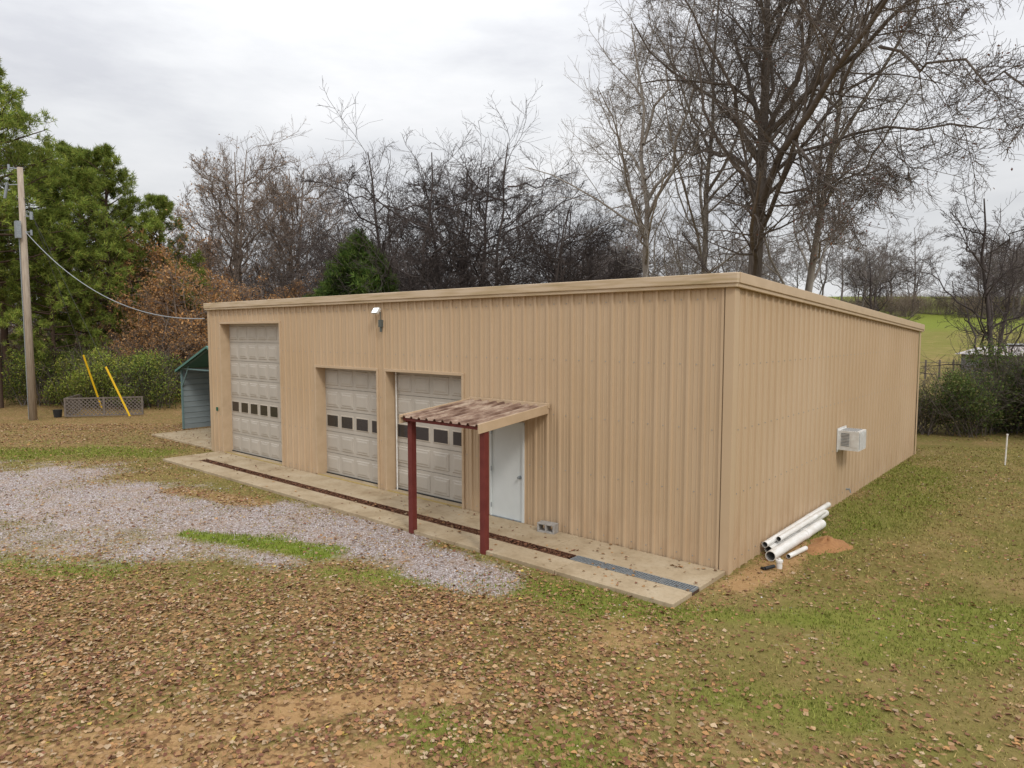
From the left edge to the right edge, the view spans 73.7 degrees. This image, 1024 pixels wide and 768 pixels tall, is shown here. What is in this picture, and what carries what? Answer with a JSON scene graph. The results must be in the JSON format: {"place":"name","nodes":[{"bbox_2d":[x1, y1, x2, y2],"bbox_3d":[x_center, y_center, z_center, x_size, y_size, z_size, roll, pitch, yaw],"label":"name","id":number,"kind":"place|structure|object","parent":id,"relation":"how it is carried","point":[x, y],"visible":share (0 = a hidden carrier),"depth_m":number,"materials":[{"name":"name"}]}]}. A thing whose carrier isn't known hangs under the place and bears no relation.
{"place":"outdoors","nodes":[
{"label":"outdoors","id":0,"kind":"place"},
{"bbox_2d":[395,372,397,489],"bbox_3d":[-2.915,1.191,17.262,0.036,3.000,0.036,4,6,41],"label":"door track conduit","id":1,"kind":"object","parent":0,"point":[396,429],"depth_m":17.25,"materials":[{"name":"beige metal"}]},
{"bbox_2d":[0,296,1023,767],"bbox_3d":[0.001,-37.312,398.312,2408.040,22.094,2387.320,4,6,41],"label":"ground","id":2,"kind":"structure","parent":0,"point":[936,338],"depth_m":9.31,"materials":[{"name":"green plant"}]},
{"bbox_2d":[0,166,17,263],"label":"pine tree","id":3,"kind":"object","parent":2,"relation":"on","point":[13,256],"visible":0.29,"depth_m":39.30,"materials":[{"name":"green plant"}]},
{"bbox_2d":[0,111,68,397],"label":"pine tree","id":4,"kind":"object","parent":2,"relation":"on","point":[4,333],"visible":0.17,"depth_m":41.48,"materials":[{"name":"green plant"}]},
{"bbox_2d":[0,58,82,407],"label":"pine tree","id":5,"kind":"object","parent":2,"relation":"on","point":[15,124],"visible":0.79,"depth_m":36.39,"materials":[{"name":"green plant"}]},
{"bbox_2d":[0,335,96,406],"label":"privet bush","id":6,"kind":"object","parent":2,"relation":"on","point":[17,382],"visible":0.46,"depth_m":37.74,"materials":[{"name":"green plant"}]},
{"bbox_2d":[53,409,62,416],"bbox_3d":[-21.692,1.400,32.605,0.400,0.350,0.400,4,6,41],"label":"black planter pot","id":7,"kind":"object","parent":2,"relation":"on","point":[57,412],"visible":1,"depth_m":32.47,"materials":[{"name":"plastic"}]},
{"bbox_2d":[0,206,117,403],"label":"pine tree","id":8,"kind":"object","parent":2,"relation":"on","point":[13,315],"visible":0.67,"depth_m":37.98,"materials":[{"name":"green plant"}]},
{"bbox_2d":[3,139,141,348],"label":"pine tree","id":9,"kind":"object","parent":2,"relation":"on","point":[63,142],"visible":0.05,"depth_m":47.59,"materials":[{"name":"green plant"}]},
{"bbox_2d":[4,144,151,358],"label":"pine tree","id":10,"kind":"object","parent":2,"relation":"on","point":[66,151],"visible":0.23,"depth_m":43.39,"materials":[{"name":"green plant"}]},
{"bbox_2d":[0,164,204,420],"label":"utility pole","id":11,"kind":"object","parent":2,"relation":"on","point":[21,231],"visible":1,"depth_m":31.00,"materials":[{"name":"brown wood"}]},
{"bbox_2d":[63,394,143,416],"bbox_3d":[-19.864,0.996,33.778,3.382,0.901,2.217,-1,5,-16],"label":"lattice fence","id":12,"kind":"object","parent":2,"relation":"on","point":[72,404],"visible":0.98,"depth_m":32.76,"materials":[{"name":"grey wood"}]},
{"bbox_2d":[35,335,172,408],"bbox_3d":[-22.612,-0.726,37.345,7.210,4.257,6.388,-1,4,-8],"label":"privet bush","id":13,"kind":"object","parent":2,"relation":"on","point":[79,384],"visible":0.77,"depth_m":36.20,"materials":[{"name":"green plant"}]},
{"bbox_2d":[42,259,188,345],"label":"oak tree with brown leaves","id":14,"kind":"object","parent":2,"relation":"on","point":[103,325],"visible":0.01,"depth_m":51.85,"materials":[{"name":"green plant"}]},
{"bbox_2d":[38,142,194,398],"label":"pine tree","id":15,"kind":"object","parent":2,"relation":"on","point":[106,172],"visible":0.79,"depth_m":40.33,"materials":[{"name":"green plant"}]},
{"bbox_2d":[98,339,189,409],"bbox_3d":[-19.633,-0.611,37.117,5.009,4.030,6.594,-2,5,-26],"label":"privet bush","id":16,"kind":"object","parent":2,"relation":"on","point":[151,371],"visible":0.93,"depth_m":36.39,"materials":[{"name":"green plant"}]},
{"bbox_2d":[102,290,207,400],"bbox_3d":[-20.540,-2.128,40.299,6.375,6.756,6.451,-2,5,-30],"label":"oak tree with brown leaves","id":17,"kind":"object","parent":2,"relation":"on","point":[153,338],"visible":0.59,"depth_m":39.45,"materials":[{"name":"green plant"}]},
{"bbox_2d":[77,202,235,376],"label":"oak tree with brown leaves","id":18,"kind":"object","parent":2,"relation":"on","point":[164,253],"visible":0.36,"depth_m":42.78,"materials":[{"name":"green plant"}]},
{"bbox_2d":[103,192,224,392],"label":"pine tree","id":19,"kind":"object","parent":2,"relation":"on","point":[161,203],"visible":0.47,"depth_m":43.92,"materials":[{"name":"green plant"}]},
{"bbox_2d":[103,253,238,368],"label":"oak tree with brown leaves","id":20,"kind":"object","parent":2,"relation":"on","point":[177,276],"visible":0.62,"depth_m":40.31,"materials":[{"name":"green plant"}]},
{"bbox_2d":[118,210,238,336],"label":"oak tree with brown leaves","id":21,"kind":"object","parent":2,"relation":"on","point":[203,256],"visible":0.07,"depth_m":56.03,"materials":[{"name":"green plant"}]},
{"bbox_2d":[151,428,211,449],"bbox_3d":[-9.802,1.981,28.020,5.234,0.190,7.450,4,6,41],"label":"concrete pad","id":22,"kind":"object","parent":2,"relation":"on","point":[179,436],"visible":0.23,"depth_m":26.26,"materials":[{"name":"beige concrete"}]},
{"bbox_2d":[175,346,210,428],"bbox_3d":[-9.698,0.090,28.613,5.670,3.470,6.200,4,6,41],"label":"metal carport","id":23,"kind":"object","parent":22,"relation":"on","point":[193,370],"visible":0.16,"depth_m":28.45,"materials":[{"name":"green metal"}]},
{"bbox_2d":[155,115,312,310],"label":"tall bare tree","id":24,"kind":"object","parent":2,"relation":"on","point":[240,241],"visible":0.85,"depth_m":48.97,"materials":[{"name":"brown plant"}]},
{"bbox_2d":[192,269,289,352],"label":"oak tree with brown leaves","id":25,"kind":"object","parent":2,"relation":"on","point":[249,296],"visible":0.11,"depth_m":44.13,"materials":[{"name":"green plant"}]},
{"bbox_2d":[227,141,361,300],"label":"tall bare tree","id":26,"kind":"object","parent":2,"relation":"on","point":[307,192],"visible":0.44,"depth_m":52.60,"materials":[{"name":"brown plant"}]},
{"bbox_2d":[273,264,322,298],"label":"oak tree with brown leaves","id":27,"kind":"object","parent":2,"relation":"on","point":[295,292],"visible":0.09,"depth_m":48.57,"materials":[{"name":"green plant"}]},
{"bbox_2d":[275,184,417,297],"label":"bare tree","id":28,"kind":"object","parent":2,"relation":"on","point":[303,263],"visible":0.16,"depth_m":44.52,"materials":[{"name":"brown plant"}]},
{"bbox_2d":[292,243,405,294],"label":"bare tree","id":29,"kind":"object","parent":2,"relation":"on","point":[336,262],"visible":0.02,"depth_m":54.24,"materials":[{"name":"brown plant"}]},
{"bbox_2d":[303,227,399,296],"bbox_3d":[-8.129,-3.597,38.219,7.981,10.236,7.666,0,4,-4],"label":"cedar tree","id":30,"kind":"object","parent":2,"relation":"on","point":[328,289],"visible":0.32,"depth_m":36.60,"materials":[{"name":"green plant"}]},
{"bbox_2d":[231,79,513,300],"bbox_3d":[-6.720,-7.506,39.934,13.560,18.242,15.185,3,5,30],"label":"bare tree","id":31,"kind":"object","parent":2,"relation":"on","point":[386,241],"visible":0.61,"depth_m":38.73,"materials":[{"name":"brown plant"}]},
{"bbox_2d":[163,451,724,607],"bbox_3d":[-3.740,2.827,16.544,17.738,0.206,1.850,4,6,41],"label":"concrete apron","id":32,"kind":"object","parent":2,"relation":"on","point":[512,546],"visible":0.94,"depth_m":13.73,"materials":[{"name":"concrete"}]},
{"bbox_2d":[227,451,281,465],"bbox_3d":[-8.124,2.379,21.814,3.614,0.060,0.410,4,6,41],"label":"door sill","id":33,"kind":"structure","parent":32,"relation":"on","point":[260,458],"depth_m":21.82,"materials":[{"name":"beige concrete"}]},
{"bbox_2d":[321,473,377,488],"bbox_3d":[-4.324,2.628,18.544,2.694,0.060,0.410,4,6,41],"label":"door sill","id":34,"kind":"structure","parent":32,"relation":"on","point":[354,480],"depth_m":18.57,"materials":[{"name":"beige concrete"}]},
{"bbox_2d":[392,489,461,508],"bbox_3d":[-2.011,2.780,16.553,2.664,0.060,0.410,4,6,41],"label":"door sill","id":35,"kind":"structure","parent":32,"relation":"on","point":[433,498],"depth_m":16.45,"materials":[{"name":"beige concrete"}]},
{"bbox_2d":[491,515,521,522],"bbox_3d":[-0.098,2.886,14.671,0.856,0.014,0.085,4,6,41],"label":"entry threshold","id":36,"kind":"object","parent":32,"relation":"on","point":[506,518],"visible":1,"depth_m":14.63,"materials":[{"name":"silver metal"}]},
{"bbox_2d":[537,520,558,534],"bbox_3d":[0.716,2.873,13.690,0.390,0.190,0.190,3,5,33],"label":"cinder block","id":37,"kind":"object","parent":32,"relation":"on","point":[547,528],"depth_m":13.63,"materials":[{"name":"grey concrete"}]},
{"bbox_2d":[570,555,697,592],"bbox_3d":[1.978,3.154,11.401,2.312,0.036,0.244,4,6,41],"label":"drainage grate","id":38,"kind":"object","parent":32,"relation":"on","point":[646,576],"visible":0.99,"depth_m":11.32,"materials":[{"name":"metal"}]},
{"bbox_2d":[209,287,725,569],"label":"front wall","id":39,"kind":"structure","parent":2,"relation":"on","point":[655,330],"depth_m":13.28,"materials":[{"name":"beige metal"}]},
{"bbox_2d":[219,321,283,465],"bbox_3d":[-8.126,0.203,21.645,3.740,4.345,0.418,4,6,41],"label":"door opening trim","id":40,"kind":"structure","parent":39,"relation":"attached to","point":[225,360],"depth_m":22.72,"materials":[{"name":"beige metal"}]},
{"bbox_2d":[226,452,281,465],"bbox_3d":[-8.241,2.355,21.676,3.600,0.005,0.090,4,6,41],"label":"threshold paint","id":41,"kind":"object","parent":40,"relation":"on","point":[254,458],"visible":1,"depth_m":21.61,"materials":[{"name":"yellow paint"}]},
{"bbox_2d":[229,323,281,460],"bbox_3d":[-8.039,0.212,21.747,3.640,4.270,0.112,4,6,41],"label":"garage door","id":42,"kind":"structure","parent":40,"relation":"attached to","point":[255,388],"depth_m":21.81,"materials":[{"name":"paint"}]},
{"bbox_2d":[232,450,281,461],"bbox_3d":[-8.066,2.329,21.878,3.614,0.032,0.028,4,6,41],"label":"door bottom seal","id":43,"kind":"object","parent":42,"relation":"attached to","point":[257,456],"depth_m":21.94,"materials":[{"name":"black rubber"}]},
{"bbox_2d":[314,365,380,488],"bbox_3d":[-4.326,1.070,18.422,2.820,3.105,0.418,4,6,41],"label":"door opening trim","id":44,"kind":"structure","parent":39,"relation":"attached to","point":[320,419],"depth_m":19.19,"materials":[{"name":"beige metal"}]},
{"bbox_2d":[318,474,377,487],"bbox_3d":[-4.441,2.605,18.405,2.680,0.005,0.090,4,6,41],"label":"threshold paint","id":45,"kind":"object","parent":44,"relation":"on","point":[348,481],"visible":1,"depth_m":18.29,"materials":[{"name":"beige paint"}]},
{"bbox_2d":[325,368,377,482],"bbox_3d":[-4.239,1.080,18.524,2.720,3.030,0.112,4,6,41],"label":"garage door","id":46,"kind":"structure","parent":44,"relation":"attached to","point":[351,417],"depth_m":18.58,"materials":[{"name":"paint"}]},
{"bbox_2d":[326,471,377,483],"bbox_3d":[-4.265,2.579,18.608,2.694,0.032,0.028,4,6,41],"label":"door bottom seal","id":47,"kind":"object","parent":46,"relation":"attached to","point":[352,477],"depth_m":18.68,"materials":[{"name":"black rubber"}]},
{"bbox_2d":[371,308,382,331],"bbox_3d":[-3.350,-1.597,16.989,0.240,0.602,0.199,4,6,41],"label":"floodlight","id":48,"kind":"object","parent":39,"relation":"attached to","point":[377,311],"visible":1,"depth_m":16.95,"materials":[{"name":"white metal"}]},
{"bbox_2d":[384,369,464,508],"bbox_3d":[-2.013,1.222,16.432,2.790,3.105,0.418,4,6,41],"label":"door opening trim","id":49,"kind":"structure","parent":39,"relation":"attached to","point":[390,430],"depth_m":17.19,"materials":[{"name":"beige metal"}]},
{"bbox_2d":[387,490,461,507],"bbox_3d":[-2.128,2.757,16.415,2.650,0.005,0.090,4,6,41],"label":"threshold paint","id":50,"kind":"object","parent":49,"relation":"on","point":[426,499],"visible":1,"depth_m":16.23,"materials":[{"name":"beige paint"}]},
{"bbox_2d":[397,372,461,501],"bbox_3d":[-1.926,1.232,16.534,2.690,3.030,0.112,4,6,41],"label":"garage door","id":51,"kind":"structure","parent":49,"relation":"attached to","point":[439,459],"depth_m":16.51,"materials":[{"name":"paint"}]},
{"bbox_2d":[396,487,461,503],"bbox_3d":[-1.953,2.731,16.617,2.664,0.032,0.028,4,6,41],"label":"door bottom seal","id":52,"kind":"object","parent":51,"relation":"attached to","point":[432,496],"depth_m":16.53,"materials":[{"name":"black rubber"}]},
{"bbox_2d":[203,272,739,309],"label":"eave trim","id":53,"kind":"structure","parent":39,"relation":"attached to","point":[710,280],"depth_m":13.96,"materials":[{"name":"beige metal"}]},
{"bbox_2d":[489,422,524,522],"bbox_3d":[-0.092,1.833,14.597,0.970,2.125,0.107,4,6,41],"label":"entry door frame","id":54,"kind":"object","parent":39,"relation":"attached to","point":[523,463],"visible":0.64,"depth_m":14.31,"materials":[{"name":"white metal"}]},
{"bbox_2d":[492,424,521,520],"bbox_3d":[-0.087,1.853,14.605,0.856,2.053,0.050,4,6,41],"label":"entry door","id":55,"kind":"structure","parent":54,"relation":"in","point":[507,467],"depth_m":14.58,"materials":[{"name":"white metal"}]},
{"bbox_2d":[207,287,920,574],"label":"corner trim","id":56,"kind":"structure","parent":39,"relation":"attached to","point":[729,421],"depth_m":11.33,"materials":[{"name":"beige paint"}]},
{"bbox_3d":[1.622,-2.330,22.803,18.400,0.764,15.200,4,6,41],"label":"roof","id":57,"kind":"object","parent":56,"relation":"on","visible":0},
{"bbox_2d":[738,272,924,331],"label":"rake trim","id":58,"kind":"structure","parent":57,"relation":"attached to","point":[760,285],"depth_m":14.00,"materials":[{"name":"beige metal"}]},
{"bbox_2d":[218,298,911,559],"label":"wall fasteners","id":59,"kind":"object","parent":39,"relation":"attached to","point":[633,422],"depth_m":13.77,"materials":[{"name":"metal"}]},
{"bbox_2d":[374,110,567,291],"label":"bare tree","id":60,"kind":"object","parent":2,"relation":"on","point":[460,235],"visible":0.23,"depth_m":42.72,"materials":[{"name":"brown plant"}]},
{"bbox_2d":[399,397,549,554],"bbox_3d":[-0.755,1.725,13.750,2.240,2.670,2.040,4,6,41],"label":"entry canopy","id":61,"kind":"object","parent":2,"relation":"on","point":[483,416],"visible":1,"depth_m":13.39,"materials":[{"name":"red paint"}]},
{"bbox_2d":[367,80,606,290],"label":"bare tree","id":62,"kind":"object","parent":2,"relation":"on","point":[500,236],"visible":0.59,"depth_m":40.50,"materials":[{"name":"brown plant"}]},
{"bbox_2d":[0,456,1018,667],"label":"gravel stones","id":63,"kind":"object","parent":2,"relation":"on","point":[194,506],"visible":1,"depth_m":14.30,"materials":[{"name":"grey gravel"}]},
{"bbox_2d":[0,423,1023,767],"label":"fallen leaves","id":64,"kind":"object","parent":2,"relation":"on","point":[324,655],"visible":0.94,"depth_m":8.38,"materials":[{"name":"brown plant"}]},
{"bbox_2d":[0,207,1023,349],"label":"distant tree line","id":65,"kind":"object","parent":2,"relation":"on","point":[882,255],"visible":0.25,"depth_m":119.54,"materials":[{"name":"brown plant"}]},
{"bbox_2d":[0,281,1023,394],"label":"undergrowth thicket","id":66,"kind":"object","parent":2,"relation":"on","point":[906,302],"visible":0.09,"depth_m":112.57,"materials":[{"name":"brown plant"}]},
{"bbox_2d":[452,160,642,287],"bbox_3d":[2.668,-6.109,40.182,10.187,14.432,12.939,-3,5,-31],"label":"bare tree","id":67,"kind":"object","parent":2,"relation":"on","point":[555,264],"visible":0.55,"depth_m":38.97,"materials":[{"name":"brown plant"}]},
{"bbox_2d":[498,160,640,283],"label":"bare tree","id":68,"kind":"object","parent":2,"relation":"on","point":[581,256],"visible":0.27,"depth_m":44.72,"materials":[{"name":"brown plant"}]},
{"bbox_2d":[549,222,668,281],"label":"bare tree","id":69,"kind":"object","parent":2,"relation":"on","point":[627,269],"visible":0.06,"depth_m":42.50,"materials":[{"name":"brown plant"}]},
{"bbox_2d":[491,0,805,280],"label":"sycamore tree","id":70,"kind":"object","parent":2,"relation":"on","point":[644,229],"visible":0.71,"depth_m":34.01,"materials":[{"name":"grey plant"}]},
{"bbox_2d":[596,0,846,276],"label":"sycamore tree","id":71,"kind":"object","parent":2,"relation":"on","point":[702,219],"visible":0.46,"depth_m":34.21,"materials":[{"name":"grey plant"}]},
{"bbox_2d":[760,564,774,569],"bbox_3d":[4.394,3.150,11.734,0.218,0.105,0.137,-1,5,-17],"label":"black drain hose","id":72,"kind":"object","parent":2,"relation":"on","point":[768,567],"visible":1,"depth_m":11.68,"materials":[{"name":"plastic"}]},
{"bbox_2d":[775,558,782,568],"bbox_3d":[4.615,3.098,11.790,0.124,0.190,0.124,4,6,41],"label":"cleanout cap","id":73,"kind":"object","parent":2,"relation":"on","point":[779,561],"visible":0.99,"depth_m":11.75,"materials":[{"name":"white plastic"}]},
{"bbox_2d":[765,519,825,560],"bbox_3d":[5.513,2.981,13.162,0.202,0.203,2.781,4,6,41],"label":"pvc pipe","id":74,"kind":"object","parent":2,"relation":"on","point":[785,546],"visible":1,"depth_m":12.88,"materials":[{"name":"white plastic"}]},
{"bbox_2d":[776,509,825,541],"bbox_3d":[5.809,2.804,13.642,0.115,0.115,2.651,4,6,41],"label":"pvc pipe","id":75,"kind":"object","parent":74,"relation":"on","point":[794,529],"visible":1,"depth_m":13.45,"materials":[{"name":"white plastic"}]},
{"bbox_2d":[765,510,828,551],"bbox_3d":[5.819,2.944,13.809,0.159,0.158,3.400,4,6,41],"label":"pvc pipe","id":76,"kind":"object","parent":2,"relation":"on","point":[772,545],"visible":0.33,"depth_m":13.31,"materials":[{"name":"white plastic"}]},
{"bbox_2d":[762,502,830,547],"bbox_3d":[5.849,2.812,13.872,0.122,0.121,3.850,4,6,41],"label":"pvc pipe","id":77,"kind":"object","parent":76,"relation":"on","point":[768,542],"visible":0.76,"depth_m":13.53,"materials":[{"name":"white plastic"}]},
{"bbox_2d":[786,546,807,558],"bbox_3d":[5.216,3.075,12.486,0.705,0.084,0.084,-4,6,-43],"label":"pvc pipe","id":78,"kind":"object","parent":2,"relation":"on","point":[796,552],"visible":1,"depth_m":12.42,"materials":[{"name":"white plastic"}]},
{"bbox_2d":[602,0,1023,277],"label":"bare oak tree","id":79,"kind":"object","parent":2,"relation":"on","point":[761,184],"visible":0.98,"depth_m":24.84,"materials":[{"name":"brown plant"}]},
{"bbox_2d":[688,0,958,291],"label":"sycamore tree","id":80,"kind":"object","parent":2,"relation":"on","point":[811,275],"visible":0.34,"depth_m":30.57,"materials":[{"name":"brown plant"}]},
{"bbox_2d":[732,287,919,570],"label":"side wall","id":81,"kind":"structure","parent":2,"relation":"on","point":[773,331],"depth_m":14.25,"materials":[{"name":"beige metal"}]},
{"bbox_2d":[836,425,865,451],"bbox_3d":[7.933,1.294,15.973,0.514,0.550,0.720,4,6,41],"label":"window air conditioner","id":82,"kind":"object","parent":81,"relation":"attached to","point":[851,439],"depth_m":15.76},
{"bbox_2d":[806,536,852,554],"bbox_3d":[6.029,3.013,12.992,0.878,0.207,1.665,4,6,41],"label":"sand pile","id":83,"kind":"object","parent":2,"relation":"on","point":[821,544],"visible":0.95,"depth_m":12.86,"materials":[{"name":"orange sand"}]},
{"bbox_2d":[831,243,950,387],"bbox_3d":[19.852,-3.181,36.686,5.192,9.190,7.856,0,4,-5],"label":"thin bare tree","id":84,"kind":"object","parent":2,"relation":"on","point":[874,292],"visible":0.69,"depth_m":37.38,"materials":[{"name":"brown plant"}]},
{"bbox_2d":[918,360,957,378],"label":"farm fence","id":85,"kind":"object","parent":2,"relation":"on","point":[940,362],"visible":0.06,"depth_m":54.25,"materials":[{"name":"brown wood"}]},
{"bbox_2d":[915,373,981,435],"bbox_3d":[16.087,0.733,27.459,4.923,2.826,4.009,4,6,41],"label":"roadside bush","id":86,"kind":"object","parent":2,"relation":"on","point":[926,403],"visible":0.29,"depth_m":27.02,"materials":[{"name":"green plant"}]},
{"bbox_2d":[899,168,1023,371],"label":"thin bare tree","id":87,"kind":"object","parent":2,"relation":"on","point":[989,326],"visible":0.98,"depth_m":31.42,"materials":[{"name":"brown plant"}]},
{"bbox_2d":[917,346,1023,432],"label":"roadside bush","id":88,"kind":"object","parent":2,"relation":"on","point":[1014,428],"visible":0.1,"depth_m":28.24,"materials":[{"name":"green plant"}]},
{"bbox_2d":[919,351,1023,437],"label":"roadside bush","id":89,"kind":"object","parent":2,"relation":"on","point":[968,388],"visible":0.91,"depth_m":26.59,"materials":[{"name":"green plant"}]},
{"bbox_2d":[920,232,1023,383],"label":"thin bare tree","id":90,"kind":"object","parent":2,"relation":"on","point":[1010,295],"visible":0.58,"depth_m":35.00,"materials":[{"name":"brown plant"}]},
{"bbox_2d":[945,314,1023,434],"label":"roadside bush","id":91,"kind":"object","parent":2,"relation":"on","point":[1012,374],"visible":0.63,"depth_m":27.52,"materials":[{"name":"green plant"}]},
{"bbox_2d":[955,346,1023,377],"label":"distant farm shed","id":92,"kind":"structure","parent":2,"relation":"on","point":[963,354],"depth_m":52.28,"materials":[{"name":"metal"}]},
{"bbox_2d":[1004,434,1008,464],"bbox_3d":[15.099,2.045,20.861,0.057,1.051,0.080,0,4,5],"label":"white marker post","id":93,"kind":"object","parent":2,"relation":"on","point":[1006,448],"visible":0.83,"depth_m":20.84,"materials":[{"name":"plastic"}]},
{"bbox_2d":[0,0,1023,299],"label":"sky","id":94,"kind":"structure","parent":0,"point":[159,82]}
]}

